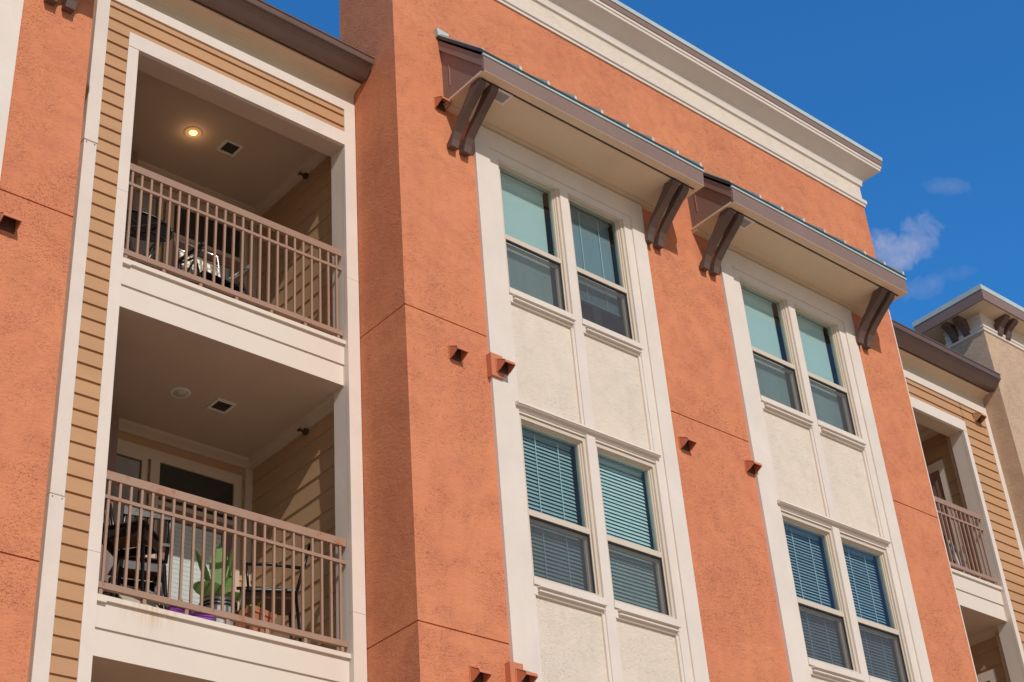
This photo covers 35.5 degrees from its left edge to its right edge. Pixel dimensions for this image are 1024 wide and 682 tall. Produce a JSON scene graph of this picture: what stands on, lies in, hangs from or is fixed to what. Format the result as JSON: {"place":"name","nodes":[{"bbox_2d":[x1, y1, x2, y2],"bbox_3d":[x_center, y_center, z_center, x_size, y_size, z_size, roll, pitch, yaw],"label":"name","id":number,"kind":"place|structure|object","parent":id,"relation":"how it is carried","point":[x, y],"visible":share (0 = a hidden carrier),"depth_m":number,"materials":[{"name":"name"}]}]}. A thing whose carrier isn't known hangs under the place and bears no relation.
{"place":"outdoors","nodes":[
{"label":"outdoors","id":0,"kind":"place"},
{"bbox_2d":[263,0,1023,329],"label":"sky","id":1,"kind":"structure","parent":0,"point":[934,89],"materials":[{"name":"blue"}]},
{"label":"pavement","id":2,"kind":"structure","parent":0,"visible":0},
{"bbox_2d":[0,0,1023,681],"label":"apartment building","id":3,"kind":"structure","parent":2,"relation":"on","point":[560,340],"depth_m":16.17,"materials":[{"name":"orange paint"}]},
{"bbox_2d":[103,582,159,607],"bbox_3d":[-3.332,2.513,13.850,0.540,0.670,0.360,22,-41,-35],"label":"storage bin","id":4,"kind":"object","parent":3,"relation":"on","point":[135,600],"visible":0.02,"depth_m":13.86,"materials":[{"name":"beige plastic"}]},
{"bbox_2d":[101,500,163,608],"bbox_3d":[-3.220,1.809,13.341,0.560,1.285,0.516,-9,-33,6],"label":"bar stool","id":5,"kind":"object","parent":3,"relation":"on","point":[133,538],"visible":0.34,"depth_m":13.36,"materials":[{"name":"black metal"}]},
{"bbox_2d":[107,505,170,608],"bbox_3d":[-3.251,2.147,13.860,0.516,1.285,0.560,11,-36,-23],"label":"bar stool","id":6,"kind":"object","parent":3,"relation":"on","point":[132,566],"visible":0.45,"depth_m":13.93,"materials":[{"name":"black metal"}]},
{"bbox_2d":[124,208,173,264],"bbox_3d":[-3.524,-0.806,15.110,0.628,1.236,0.560,13,-37,-26],"label":"moon chair","id":7,"kind":"object","parent":3,"relation":"on","point":[143,225],"visible":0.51,"depth_m":15.38,"materials":[{"name":"black fabric"}]},
{"bbox_2d":[107,454,232,582],"bbox_3d":[-3.571,1.716,14.987,2.191,1.470,0.011,22,-41,-35],"label":"transom window","id":8,"kind":"structure","parent":3,"relation":"in","point":[171,477],"depth_m":15.58,"materials":[{"name":"black glass"}]},
{"bbox_2d":[165,600,192,615],"bbox_3d":[-2.679,2.138,12.873,0.100,0.157,0.240,-29,-40,32],"label":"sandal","id":9,"kind":"object","parent":3,"relation":"on","point":[175,609],"visible":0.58,"depth_m":12.79,"materials":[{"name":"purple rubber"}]},
{"bbox_2d":[131,191,239,267],"bbox_3d":[-3.795,-0.964,16.721,2.191,1.470,0.011,22,-41,-35],"label":"transom window","id":10,"kind":"structure","parent":3,"relation":"in","point":[145,198],"depth_m":17.30,"materials":[{"name":"black glass"}]},
{"bbox_2d":[155,505,231,604],"bbox_3d":[-3.012,2.496,15.010,0.835,1.910,0.020,22,-41,-35],"label":"balcony door","id":11,"kind":"structure","parent":3,"relation":"in","point":[177,525],"depth_m":15.28,"materials":[{"name":"white paint"}]},
{"bbox_2d":[192,612,213,620],"bbox_3d":[-2.542,2.193,12.977,0.240,0.157,0.100,13,-37,-25],"label":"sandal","id":12,"kind":"object","parent":3,"relation":"on","point":[206,616],"visible":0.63,"depth_m":12.93,"materials":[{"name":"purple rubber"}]},
{"bbox_2d":[171,237,239,299],"bbox_3d":[-3.236,-0.184,16.744,0.835,1.910,0.020,22,-41,-35],"label":"balcony door","id":13,"kind":"structure","parent":3,"relation":"in","point":[181,246],"depth_m":17.26,"materials":[{"name":"paint"}]},
{"bbox_2d":[174,237,252,303],"bbox_3d":[-2.889,-0.607,15.316,0.590,1.032,0.553,25,-43,-38],"label":"lawn chair","id":14,"kind":"object","parent":3,"relation":"on","point":[199,272],"visible":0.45,"depth_m":15.34,"materials":[{"name":"white metal"}]},
{"bbox_2d":[193,544,241,625],"bbox_3d":[-2.512,2.032,13.427,0.512,0.903,0.431,22,-41,-35],"label":"potted plant","id":15,"kind":"object","parent":3,"relation":"on","point":[217,583],"visible":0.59,"depth_m":13.42,"materials":[{"name":"green plant"}]},
{"bbox_2d":[234,601,276,633],"bbox_3d":[-2.187,2.370,13.484,0.286,0.351,0.286,-24,-38,27],"label":"potted plant","id":16,"kind":"object","parent":3,"relation":"on","point":[257,613],"visible":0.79,"depth_m":13.39,"materials":[{"name":"orange plant"}]},
{"bbox_2d":[236,543,309,641],"bbox_3d":[-2.094,2.307,13.989,0.619,0.997,0.558,4,-34,-13],"label":"patio chair","id":17,"kind":"object","parent":3,"relation":"on","point":[258,596],"visible":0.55,"depth_m":13.86,"materials":[{"name":"black metal"}]},
{"bbox_2d":[498,161,570,312],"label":"window","id":18,"kind":"structure","parent":3,"relation":"in","point":[533,235],"depth_m":17.12,"materials":[{"name":"glass"}]},
{"bbox_2d":[519,415,601,596],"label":"window","id":19,"kind":"structure","parent":3,"relation":"in","point":[563,546],"depth_m":15.47,"materials":[{"name":"glass"}]},
{"bbox_2d":[568,196,637,341],"bbox_3d":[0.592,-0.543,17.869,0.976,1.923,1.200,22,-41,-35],"label":"window","id":20,"kind":"structure","parent":3,"relation":"in","point":[604,288],"depth_m":17.80,"materials":[{"name":"glass"}]},
{"bbox_2d":[596,443,674,618],"bbox_3d":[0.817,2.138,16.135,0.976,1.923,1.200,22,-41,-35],"label":"window","id":21,"kind":"structure","parent":3,"relation":"in","point":[638,563],"depth_m":16.03,"materials":[{"name":"glass"}]},
{"bbox_2d":[739,279,807,414],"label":"window","id":22,"kind":"structure","parent":3,"relation":"in","point":[767,317],"depth_m":19.33,"materials":[{"name":"glass"}]},
{"bbox_2d":[781,512,858,672],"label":"window","id":23,"kind":"structure","parent":3,"relation":"in","point":[826,630],"depth_m":17.69,"materials":[{"name":"glass"}]},
{"bbox_2d":[795,307,860,437],"bbox_3d":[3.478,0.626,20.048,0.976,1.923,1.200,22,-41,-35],"label":"window","id":24,"kind":"structure","parent":3,"relation":"in","point":[825,364],"depth_m":19.91,"materials":[{"name":"glass"}]},
{"bbox_2d":[840,534,913,681],"bbox_3d":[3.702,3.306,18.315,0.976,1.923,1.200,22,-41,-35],"label":"window","id":25,"kind":"structure","parent":3,"relation":"in","point":[879,623],"depth_m":18.27,"materials":[{"name":"glass"}]},
{"bbox_2d":[929,470,955,569],"bbox_3d":[5.966,2.920,22.858,0.011,2.045,0.895,22,-41,-35],"label":"balcony door","id":26,"kind":"structure","parent":3,"relation":"in","point":[935,480],"depth_m":23.00,"materials":[{"name":"white paint"}]},
{"bbox_2d":[943,534,968,574],"bbox_3d":[6.121,3.038,21.893,0.142,0.783,0.382,-26,-38,29],"label":"folded chair","id":27,"kind":"object","parent":3,"relation":"on","point":[955,553],"visible":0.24,"depth_m":21.95,"materials":[{"name":"grey fabric"}]}
]}

